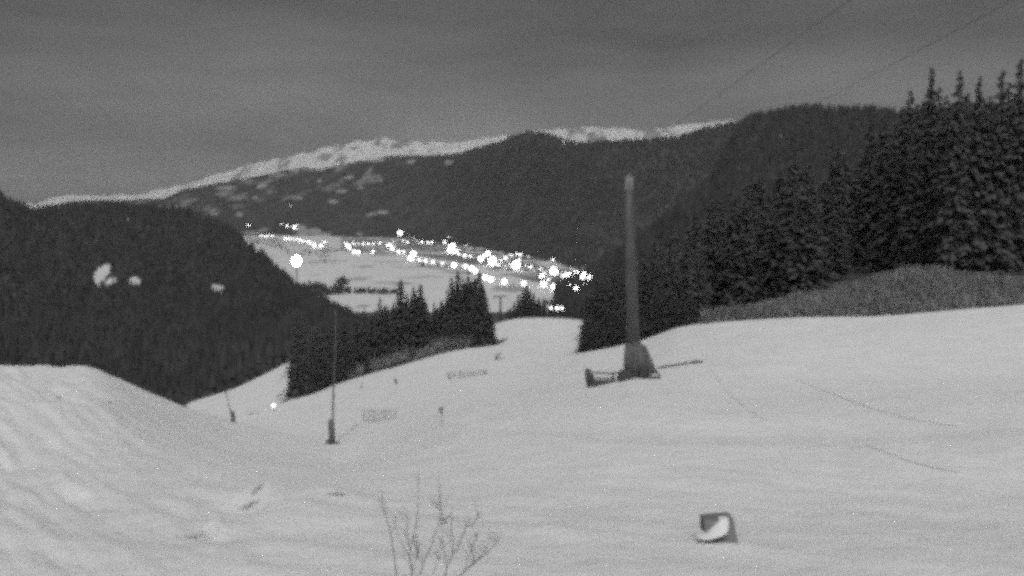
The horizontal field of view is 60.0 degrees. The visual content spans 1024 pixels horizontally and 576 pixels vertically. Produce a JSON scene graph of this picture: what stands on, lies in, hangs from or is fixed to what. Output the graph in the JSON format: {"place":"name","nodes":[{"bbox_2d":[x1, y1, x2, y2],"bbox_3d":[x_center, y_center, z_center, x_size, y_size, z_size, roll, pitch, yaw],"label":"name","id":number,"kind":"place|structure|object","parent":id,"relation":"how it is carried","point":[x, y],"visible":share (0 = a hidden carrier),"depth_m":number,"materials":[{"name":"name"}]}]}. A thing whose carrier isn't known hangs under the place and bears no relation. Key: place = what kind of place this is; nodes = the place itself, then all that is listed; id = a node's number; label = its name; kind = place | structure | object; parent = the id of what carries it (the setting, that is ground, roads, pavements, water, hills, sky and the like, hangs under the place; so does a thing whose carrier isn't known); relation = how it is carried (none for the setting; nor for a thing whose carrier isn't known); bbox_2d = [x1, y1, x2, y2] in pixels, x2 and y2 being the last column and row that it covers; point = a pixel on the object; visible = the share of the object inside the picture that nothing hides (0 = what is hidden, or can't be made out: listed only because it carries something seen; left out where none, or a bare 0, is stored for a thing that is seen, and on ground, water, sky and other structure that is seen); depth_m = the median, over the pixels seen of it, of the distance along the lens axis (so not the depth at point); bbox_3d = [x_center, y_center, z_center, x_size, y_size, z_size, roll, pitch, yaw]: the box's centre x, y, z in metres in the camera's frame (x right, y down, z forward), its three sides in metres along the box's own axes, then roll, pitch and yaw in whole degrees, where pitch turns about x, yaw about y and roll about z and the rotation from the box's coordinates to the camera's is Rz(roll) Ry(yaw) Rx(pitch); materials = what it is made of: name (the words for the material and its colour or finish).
{"place":"outdoors","nodes":[
{"label":"outdoors","id":0,"kind":"place"},
{"bbox_2d":[0,208,248,349],"bbox_3d":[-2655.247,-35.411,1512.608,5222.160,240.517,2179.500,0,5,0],"label":"hill","id":1,"kind":"structure","parent":0,"point":[104,274],"depth_m":1167.99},
{"bbox_2d":[0,191,368,405],"bbox_3d":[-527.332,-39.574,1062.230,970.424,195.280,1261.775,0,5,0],"label":"forest","id":2,"kind":"object","parent":1,"relation":"on","point":[238,333],"visible":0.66,"depth_m":859.24,"materials":[{"name":"plant"}]},
{"bbox_2d":[22,119,741,208],"bbox_3d":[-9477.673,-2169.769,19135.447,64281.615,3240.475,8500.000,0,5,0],"label":"mountain range","id":3,"kind":"structure","parent":0,"point":[354,151],"depth_m":18978.91,"materials":[{"name":"snow"}]},
{"bbox_2d":[58,123,739,267],"bbox_3d":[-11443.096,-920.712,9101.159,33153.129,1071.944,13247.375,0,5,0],"label":"mountain","id":4,"kind":"structure","parent":0,"point":[303,229],"depth_m":7489.15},
{"bbox_2d":[30,119,742,265],"bbox_3d":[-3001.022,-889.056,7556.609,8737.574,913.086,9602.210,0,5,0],"label":"forest","id":5,"kind":"object","parent":4,"relation":"on","point":[609,144],"visible":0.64,"depth_m":4684.41,"materials":[{"name":"plant"}]},
{"bbox_2d":[243,235,585,311],"bbox_3d":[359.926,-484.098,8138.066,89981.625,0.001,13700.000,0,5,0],"label":"valley floor","id":6,"kind":"structure","parent":0,"point":[388,268],"depth_m":3171.27,"materials":[{"name":"snow"}]},
{"bbox_2d":[245,235,581,316],"bbox_3d":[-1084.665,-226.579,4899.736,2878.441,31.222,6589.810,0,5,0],"label":"village","id":7,"kind":"object","parent":6,"relation":"on","point":[319,287],"visible":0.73,"depth_m":3166.38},
{"bbox_2d":[0,268,1023,575],"bbox_3d":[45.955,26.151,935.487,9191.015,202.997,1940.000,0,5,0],"label":"ground","id":8,"kind":"structure","parent":0,"point":[540,452],"depth_m":32.05,"materials":[{"name":"snow"}]},
{"bbox_2d":[277,307,318,401],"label":"spruce tree","id":9,"kind":"object","parent":8,"relation":"on","point":[295,373],"visible":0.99,"depth_m":187.88,"materials":[{"name":"black plant"}]},
{"bbox_2d":[299,316,310,375],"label":"spruce tree","id":10,"kind":"object","parent":8,"relation":"on","point":[303,336],"visible":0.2,"depth_m":194.24,"materials":[{"name":"black plant"}]},
{"bbox_2d":[307,353,321,393],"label":"spruce tree","id":11,"kind":"object","parent":8,"relation":"on","point":[312,373],"visible":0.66,"depth_m":193.78,"materials":[{"name":"black plant"}]},
{"bbox_2d":[314,362,326,390],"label":"spruce tree","id":12,"kind":"object","parent":8,"relation":"on","point":[318,372],"visible":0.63,"depth_m":198.28,"materials":[{"name":"black plant"}]},
{"bbox_2d":[316,330,332,386],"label":"spruce tree","id":13,"kind":"object","parent":8,"relation":"on","point":[321,348],"visible":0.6,"depth_m":204.10,"materials":[{"name":"black plant"}]},
{"bbox_2d":[320,356,331,387],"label":"spruce tree","id":14,"kind":"object","parent":8,"relation":"on","point":[323,369],"visible":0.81,"depth_m":203.03,"materials":[{"name":"black plant"}]},
{"bbox_2d":[325,324,333,369],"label":"spruce tree","id":15,"kind":"object","parent":8,"relation":"on","point":[329,351],"visible":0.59,"depth_m":210.69,"materials":[{"name":"black plant"}]},
{"bbox_2d":[326,311,339,444],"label":"snow lance","id":16,"kind":"object","parent":8,"relation":"on","point":[331,431],"visible":0.89,"depth_m":66.91,"materials":[{"name":"metal"}]},
{"bbox_2d":[332,354,344,383],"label":"spruce tree","id":17,"kind":"object","parent":8,"relation":"on","point":[337,373],"visible":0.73,"depth_m":208.41,"materials":[{"name":"black plant"}]},
{"bbox_2d":[333,327,346,377],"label":"spruce tree","id":18,"kind":"object","parent":8,"relation":"on","point":[339,353],"visible":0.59,"depth_m":210.73,"materials":[{"name":"black plant"}]},
{"bbox_2d":[336,312,346,358],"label":"spruce tree","id":19,"kind":"object","parent":8,"relation":"on","point":[342,336],"visible":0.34,"depth_m":216.26,"materials":[{"name":"black plant"}]},
{"bbox_2d":[343,340,357,380],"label":"spruce tree","id":20,"kind":"object","parent":8,"relation":"on","point":[349,360],"visible":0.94,"depth_m":212.22,"materials":[{"name":"black plant"}]},
{"bbox_2d":[343,321,362,374],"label":"spruce tree","id":21,"kind":"object","parent":8,"relation":"on","point":[349,335],"visible":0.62,"depth_m":214.12,"materials":[{"name":"black plant"}]},
{"bbox_2d":[350,315,365,356],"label":"spruce tree","id":22,"kind":"object","parent":8,"relation":"on","point":[356,334],"visible":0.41,"depth_m":220.28,"materials":[{"name":"black plant"}]},
{"bbox_2d":[356,338,370,375],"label":"spruce tree","id":23,"kind":"object","parent":8,"relation":"on","point":[360,358],"visible":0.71,"depth_m":216.63,"materials":[{"name":"black plant"}]},
{"bbox_2d":[360,309,373,371],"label":"spruce tree","id":24,"kind":"object","parent":8,"relation":"on","point":[365,337],"visible":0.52,"depth_m":221.41,"materials":[{"name":"black plant"}]},
{"bbox_2d":[367,314,376,352],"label":"spruce tree","id":25,"kind":"object","parent":8,"relation":"on","point":[372,324],"visible":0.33,"depth_m":225.88,"materials":[{"name":"black plant"}]},
{"bbox_2d":[371,298,387,371],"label":"spruce tree","id":26,"kind":"object","parent":8,"relation":"on","point":[379,345],"visible":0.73,"depth_m":222.60,"materials":[{"name":"black plant"}]},
{"bbox_2d":[362,409,396,421],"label":"net fence","id":27,"kind":"object","parent":8,"relation":"on","point":[381,412],"visible":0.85,"depth_m":85.47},
{"bbox_2d":[383,303,400,367],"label":"spruce tree","id":28,"kind":"object","parent":8,"relation":"on","point":[392,342],"visible":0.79,"depth_m":221.16,"materials":[{"name":"black plant"}]},
{"bbox_2d":[307,282,489,362],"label":"forest","id":29,"kind":"object","parent":8,"relation":"on","point":[315,334],"visible":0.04,"depth_m":248.38,"materials":[{"name":"plant"}]},
{"bbox_2d":[382,280,418,365],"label":"spruce tree","id":30,"kind":"object","parent":8,"relation":"on","point":[399,311],"visible":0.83,"depth_m":220.96,"materials":[{"name":"black plant"}]},
{"bbox_2d":[401,293,416,362],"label":"spruce tree","id":31,"kind":"object","parent":8,"relation":"on","point":[409,333],"visible":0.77,"depth_m":221.57,"materials":[{"name":"black plant"}]},
{"bbox_2d":[347,333,472,378],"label":"undergrowth","id":32,"kind":"object","parent":8,"relation":"on","point":[380,365],"visible":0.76,"depth_m":216.38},
{"bbox_2d":[408,287,418,347],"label":"spruce tree","id":33,"kind":"object","parent":8,"relation":"on","point":[412,308],"visible":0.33,"depth_m":227.14,"materials":[{"name":"black plant"}]},
{"bbox_2d":[410,284,435,356],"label":"spruce tree","id":34,"kind":"object","parent":8,"relation":"on","point":[420,330],"visible":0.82,"depth_m":224.28,"materials":[{"name":"black plant"}]},
{"bbox_2d":[428,303,439,353],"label":"spruce tree","id":35,"kind":"object","parent":8,"relation":"on","point":[434,327],"visible":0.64,"depth_m":226.98,"materials":[{"name":"black plant"}]},
{"bbox_2d":[434,301,444,350],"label":"spruce tree","id":36,"kind":"object","parent":8,"relation":"on","point":[440,318],"visible":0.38,"depth_m":226.81,"materials":[{"name":"black plant"}]},
{"bbox_2d":[378,466,501,575],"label":"leafless bush","id":37,"kind":"object","parent":8,"relation":"on","point":[453,543],"visible":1,"depth_m":15.40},
{"bbox_2d":[439,290,452,351],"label":"spruce tree","id":38,"kind":"object","parent":8,"relation":"on","point":[444,328],"visible":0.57,"depth_m":223.12,"materials":[{"name":"black plant"}]},
{"bbox_2d":[438,277,460,347],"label":"spruce tree","id":39,"kind":"object","parent":8,"relation":"on","point":[451,301],"visible":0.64,"depth_m":222.38,"materials":[{"name":"black plant"}]},
{"bbox_2d":[447,313,458,350],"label":"spruce tree","id":40,"kind":"object","parent":8,"relation":"on","point":[452,334],"visible":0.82,"depth_m":216.12,"materials":[{"name":"black plant"}]},
{"bbox_2d":[445,270,467,340],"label":"spruce tree","id":41,"kind":"object","parent":8,"relation":"on","point":[458,298],"visible":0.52,"depth_m":223.43,"materials":[{"name":"black plant"}]},
{"bbox_2d":[462,272,474,326],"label":"spruce tree","id":42,"kind":"object","parent":8,"relation":"on","point":[468,297],"visible":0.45,"depth_m":224.91,"materials":[{"name":"black plant"}]},
{"bbox_2d":[461,312,477,348],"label":"spruce tree","id":43,"kind":"object","parent":8,"relation":"on","point":[466,324],"visible":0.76,"depth_m":219.44,"materials":[{"name":"black plant"}]},
{"bbox_2d":[464,312,481,347],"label":"spruce tree","id":44,"kind":"object","parent":8,"relation":"on","point":[472,331],"visible":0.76,"depth_m":220.38,"materials":[{"name":"black plant"}]},
{"bbox_2d":[468,271,498,346],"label":"spruce tree","id":45,"kind":"object","parent":8,"relation":"on","point":[479,309],"visible":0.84,"depth_m":222.48,"materials":[{"name":"black plant"}]},
{"bbox_2d":[525,289,538,317],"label":"spruce tree","id":46,"kind":"object","parent":8,"relation":"on","point":[529,307],"visible":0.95,"depth_m":371.88,"materials":[{"name":"black plant"}]},
{"bbox_2d":[575,293,591,351],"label":"spruce tree","id":47,"kind":"object","parent":8,"relation":"on","point":[585,308],"visible":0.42,"depth_m":141.27,"materials":[{"name":"black plant"}]},
{"bbox_2d":[575,311,592,352],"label":"spruce tree","id":48,"kind":"object","parent":8,"relation":"on","point":[585,342],"visible":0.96,"depth_m":137.07,"materials":[{"name":"black plant"}]},
{"bbox_2d":[589,274,599,340],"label":"spruce tree","id":49,"kind":"object","parent":8,"relation":"on","point":[596,296],"visible":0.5,"depth_m":139.34,"materials":[{"name":"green plant"}]},
{"bbox_2d":[590,278,604,348],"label":"spruce tree","id":50,"kind":"object","parent":8,"relation":"on","point":[600,295],"visible":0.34,"depth_m":138.11,"materials":[{"name":"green plant"}]},
{"bbox_2d":[591,319,603,350],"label":"spruce tree","id":51,"kind":"object","parent":8,"relation":"on","point":[599,335],"visible":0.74,"depth_m":134.84,"materials":[{"name":"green plant"}]},
{"bbox_2d":[585,369,619,385],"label":"safety barrier","id":52,"kind":"object","parent":8,"relation":"on","point":[591,379],"visible":0.88,"depth_m":66.80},
{"bbox_2d":[597,303,610,348],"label":"spruce tree","id":53,"kind":"object","parent":8,"relation":"on","point":[607,316],"visible":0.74,"depth_m":132.92,"materials":[{"name":"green plant"}]},
{"bbox_2d":[595,265,615,338],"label":"spruce tree","id":54,"kind":"object","parent":8,"relation":"on","point":[607,293],"visible":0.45,"depth_m":135.69,"materials":[{"name":"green plant"}]},
{"bbox_2d":[595,261,622,335],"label":"spruce tree","id":55,"kind":"object","parent":8,"relation":"on","point":[614,279],"visible":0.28,"depth_m":137.42,"materials":[{"name":"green plant"}]},
{"bbox_2d":[601,303,618,348],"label":"spruce tree","id":56,"kind":"object","parent":8,"relation":"on","point":[610,333],"visible":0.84,"depth_m":131.20,"materials":[{"name":"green plant"}]},
{"bbox_2d":[610,268,625,345],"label":"spruce tree","id":57,"kind":"object","parent":8,"relation":"on","point":[619,297],"visible":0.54,"depth_m":131.63,"materials":[{"name":"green plant"}]},
{"bbox_2d":[610,307,625,345],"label":"spruce tree","id":58,"kind":"object","parent":8,"relation":"on","point":[620,328],"visible":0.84,"depth_m":130.03,"materials":[{"name":"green plant"}]},
{"bbox_2d":[589,174,666,381],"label":"lift pylon","id":59,"kind":"object","parent":8,"relation":"on","point":[638,362],"visible":0.95,"depth_m":65.96,"materials":[{"name":"metal"}]},
{"bbox_2d":[520,0,1012,295],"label":"haul rope","id":60,"kind":"object","parent":59,"relation":"attached to","point":[828,97],"visible":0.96,"depth_m":37.80,"materials":[{"name":"metal"}]},
{"bbox_2d":[638,248,649,326],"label":"spruce tree","id":61,"kind":"object","parent":8,"relation":"on","point":[642,286],"visible":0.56,"depth_m":129.96,"materials":[{"name":"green plant"}]},
{"bbox_2d":[639,252,656,335],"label":"spruce tree","id":62,"kind":"object","parent":8,"relation":"on","point":[651,283],"visible":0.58,"depth_m":127.80,"materials":[{"name":"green plant"}]},
{"bbox_2d":[642,286,660,336],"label":"spruce tree","id":63,"kind":"object","parent":8,"relation":"on","point":[654,307],"visible":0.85,"depth_m":123.41,"materials":[{"name":"black plant"}]},
{"bbox_2d":[646,241,669,332],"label":"spruce tree","id":64,"kind":"object","parent":8,"relation":"on","point":[662,278],"visible":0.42,"depth_m":124.81,"materials":[{"name":"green plant"}]},
{"bbox_2d":[652,289,665,333],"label":"spruce tree","id":65,"kind":"object","parent":8,"relation":"on","point":[661,313],"visible":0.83,"depth_m":122.47,"materials":[{"name":"black plant"}]},
{"bbox_2d":[658,284,674,331],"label":"spruce tree","id":66,"kind":"object","parent":8,"relation":"on","point":[667,310],"visible":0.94,"depth_m":121.43,"materials":[{"name":"black plant"}]},
{"bbox_2d":[665,225,681,303],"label":"spruce tree","id":67,"kind":"object","parent":8,"relation":"on","point":[672,238],"visible":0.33,"depth_m":148.67,"materials":[{"name":"black plant"}]},
{"bbox_2d":[665,246,682,309],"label":"spruce tree","id":68,"kind":"object","parent":8,"relation":"on","point":[675,286],"visible":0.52,"depth_m":124.23,"materials":[{"name":"black plant"}]},
{"bbox_2d":[668,296,679,327],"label":"spruce tree","id":69,"kind":"object","parent":8,"relation":"on","point":[675,313],"visible":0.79,"depth_m":120.99,"materials":[{"name":"black plant"}]},
{"bbox_2d":[672,297,693,327],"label":"spruce tree","id":70,"kind":"object","parent":8,"relation":"on","point":[681,313],"visible":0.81,"depth_m":119.31,"materials":[{"name":"black plant"}]},
{"bbox_2d":[677,235,696,308],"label":"spruce tree","id":71,"kind":"object","parent":8,"relation":"on","point":[684,275],"visible":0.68,"depth_m":126.08,"materials":[{"name":"black plant"}]},
{"bbox_2d":[681,295,696,325],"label":"spruce tree","id":72,"kind":"object","parent":8,"relation":"on","point":[688,319],"visible":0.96,"depth_m":117.80,"materials":[{"name":"black plant"}]},
{"bbox_2d":[676,241,715,324],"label":"spruce tree","id":73,"kind":"object","parent":8,"relation":"on","point":[701,294],"visible":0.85,"depth_m":119.05,"materials":[{"name":"black plant"}]},
{"bbox_2d":[695,512,737,543],"bbox_3d":[4.674,5.562,20.518,0.940,0.520,1.170,0,5,0],"label":"wooden box","id":74,"kind":"object","parent":8,"relation":"on","point":[717,528],"visible":1,"depth_m":20.28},
{"bbox_2d":[707,199,730,300],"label":"spruce tree","id":75,"kind":"object","parent":8,"relation":"on","point":[720,211],"visible":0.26,"depth_m":168.47,"materials":[{"name":"black plant"}]},
{"bbox_2d":[721,184,768,306],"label":"spruce tree","id":76,"kind":"object","parent":8,"relation":"on","point":[745,263],"visible":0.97,"depth_m":151.98,"materials":[{"name":"black plant"}]},
{"bbox_2d":[746,183,761,243],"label":"spruce tree","id":77,"kind":"object","parent":8,"relation":"on","point":[753,199],"visible":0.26,"depth_m":234.46,"materials":[{"name":"black plant"}]},
{"bbox_2d":[747,206,766,297],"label":"spruce tree","id":78,"kind":"object","parent":8,"relation":"on","point":[759,236],"visible":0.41,"depth_m":158.74,"materials":[{"name":"black plant"}]},
{"bbox_2d":[757,189,779,250],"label":"spruce tree","id":79,"kind":"object","parent":8,"relation":"on","point":[768,200],"visible":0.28,"depth_m":178.56,"materials":[{"name":"black plant"}]},
{"bbox_2d":[763,164,798,296],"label":"spruce tree","id":80,"kind":"object","parent":8,"relation":"on","point":[787,220],"visible":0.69,"depth_m":154.78,"materials":[{"name":"black plant"}]},
{"bbox_2d":[780,164,828,272],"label":"spruce tree","id":81,"kind":"object","parent":8,"relation":"on","point":[801,178],"visible":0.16,"depth_m":176.08,"materials":[{"name":"black plant"}]},
{"bbox_2d":[781,178,835,292],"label":"spruce tree","id":82,"kind":"object","parent":8,"relation":"on","point":[814,197],"visible":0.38,"depth_m":144.11,"materials":[{"name":"black plant"}]},
{"bbox_2d":[598,97,1023,309],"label":"forest","id":83,"kind":"object","parent":8,"relation":"on","point":[845,233],"visible":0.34,"depth_m":159.19,"materials":[{"name":"plant"}]},
{"bbox_2d":[698,263,1023,322],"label":"undergrowth","id":84,"kind":"object","parent":8,"relation":"on","point":[902,291],"visible":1,"depth_m":110.29,"materials":[{"name":"plant"}]},
{"bbox_2d":[858,105,877,209],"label":"spruce tree","id":85,"kind":"object","parent":8,"relation":"on","point":[871,137],"visible":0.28,"depth_m":202.48,"materials":[{"name":"black plant"}]},
{"bbox_2d":[853,115,892,271],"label":"spruce tree","id":86,"kind":"object","parent":8,"relation":"on","point":[870,238],"visible":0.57,"depth_m":168.61,"materials":[{"name":"black plant"}]},
{"bbox_2d":[863,129,905,270],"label":"spruce tree","id":87,"kind":"object","parent":8,"relation":"on","point":[889,217],"visible":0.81,"depth_m":159.78,"materials":[{"name":"black plant"}]},
{"bbox_2d":[869,116,912,270],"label":"spruce tree","id":88,"kind":"object","parent":8,"relation":"on","point":[905,140],"visible":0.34,"depth_m":160.27,"materials":[{"name":"black plant"}]},
{"bbox_2d":[882,122,921,268],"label":"spruce tree","id":89,"kind":"object","parent":8,"relation":"on","point":[902,201],"visible":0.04,"depth_m":156.78,"materials":[{"name":"black plant"}]},
{"bbox_2d":[895,90,914,193],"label":"spruce tree","id":90,"kind":"object","parent":8,"relation":"on","point":[908,110],"visible":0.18,"depth_m":162.72,"materials":[{"name":"black plant"}]},
{"bbox_2d":[890,104,929,270],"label":"spruce tree","id":91,"kind":"object","parent":8,"relation":"on","point":[908,239],"visible":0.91,"depth_m":148.55,"materials":[{"name":"black plant"}]},
{"bbox_2d":[900,68,942,265],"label":"spruce tree","id":92,"kind":"object","parent":8,"relation":"on","point":[929,133],"visible":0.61,"depth_m":147.92,"materials":[{"name":"black plant"}]},
{"bbox_2d":[914,94,953,268],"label":"spruce tree","id":93,"kind":"object","parent":8,"relation":"on","point":[941,151],"visible":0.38,"depth_m":143.94,"materials":[{"name":"black plant"}]},
{"bbox_2d":[932,87,943,151],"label":"spruce tree","id":94,"kind":"object","parent":8,"relation":"on","point":[940,107],"visible":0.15,"depth_m":157.59,"materials":[{"name":"black plant"}]},
{"bbox_2d":[922,70,982,273],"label":"spruce tree","id":95,"kind":"object","parent":8,"relation":"on","point":[947,222],"visible":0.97,"depth_m":138.29,"materials":[{"name":"black plant"}]},
{"bbox_2d":[958,93,972,176],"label":"spruce tree","id":96,"kind":"object","parent":8,"relation":"on","point":[965,133],"visible":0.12,"depth_m":147.93,"materials":[{"name":"black plant"}]},
{"bbox_2d":[950,76,1002,273],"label":"spruce tree","id":97,"kind":"object","parent":8,"relation":"on","point":[976,171],"visible":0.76,"depth_m":138.19,"materials":[{"name":"black plant"}]},
{"bbox_2d":[982,69,1018,275],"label":"spruce tree","id":98,"kind":"object","parent":8,"relation":"on","point":[999,127],"visible":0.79,"depth_m":137.97,"materials":[{"name":"black plant"}]},
{"bbox_2d":[996,81,1018,179],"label":"spruce tree","id":99,"kind":"object","parent":8,"relation":"on","point":[1009,105],"visible":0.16,"depth_m":142.76,"materials":[{"name":"black plant"}]},
{"bbox_2d":[996,59,1023,275],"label":"spruce tree","id":100,"kind":"object","parent":8,"relation":"on","point":[1016,139],"visible":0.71,"depth_m":137.94,"materials":[{"name":"black plant"}]},
{"bbox_2d":[1010,98,1023,275],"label":"spruce tree","id":101,"kind":"object","parent":8,"relation":"on","point":[1022,216],"visible":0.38,"depth_m":138.23,"materials":[{"name":"black plant"}]},
{"bbox_2d":[0,0,1023,203],"label":"sky","id":102,"kind":"structure","parent":0,"point":[98,97],"materials":[{"name":"grey"}]},
{"bbox_2d":[560,113,880,318],"bbox_3d":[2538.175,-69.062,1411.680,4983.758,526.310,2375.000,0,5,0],"label":"hill","id":103,"kind":"structure","parent":0,"point":[762,153],"depth_m":1215.76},
{"bbox_2d":[551,100,1023,317],"bbox_3d":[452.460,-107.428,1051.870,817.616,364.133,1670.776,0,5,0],"label":"forest","id":104,"kind":"object","parent":103,"relation":"on","point":[816,141],"visible":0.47,"depth_m":1030.44,"materials":[{"name":"plant"}]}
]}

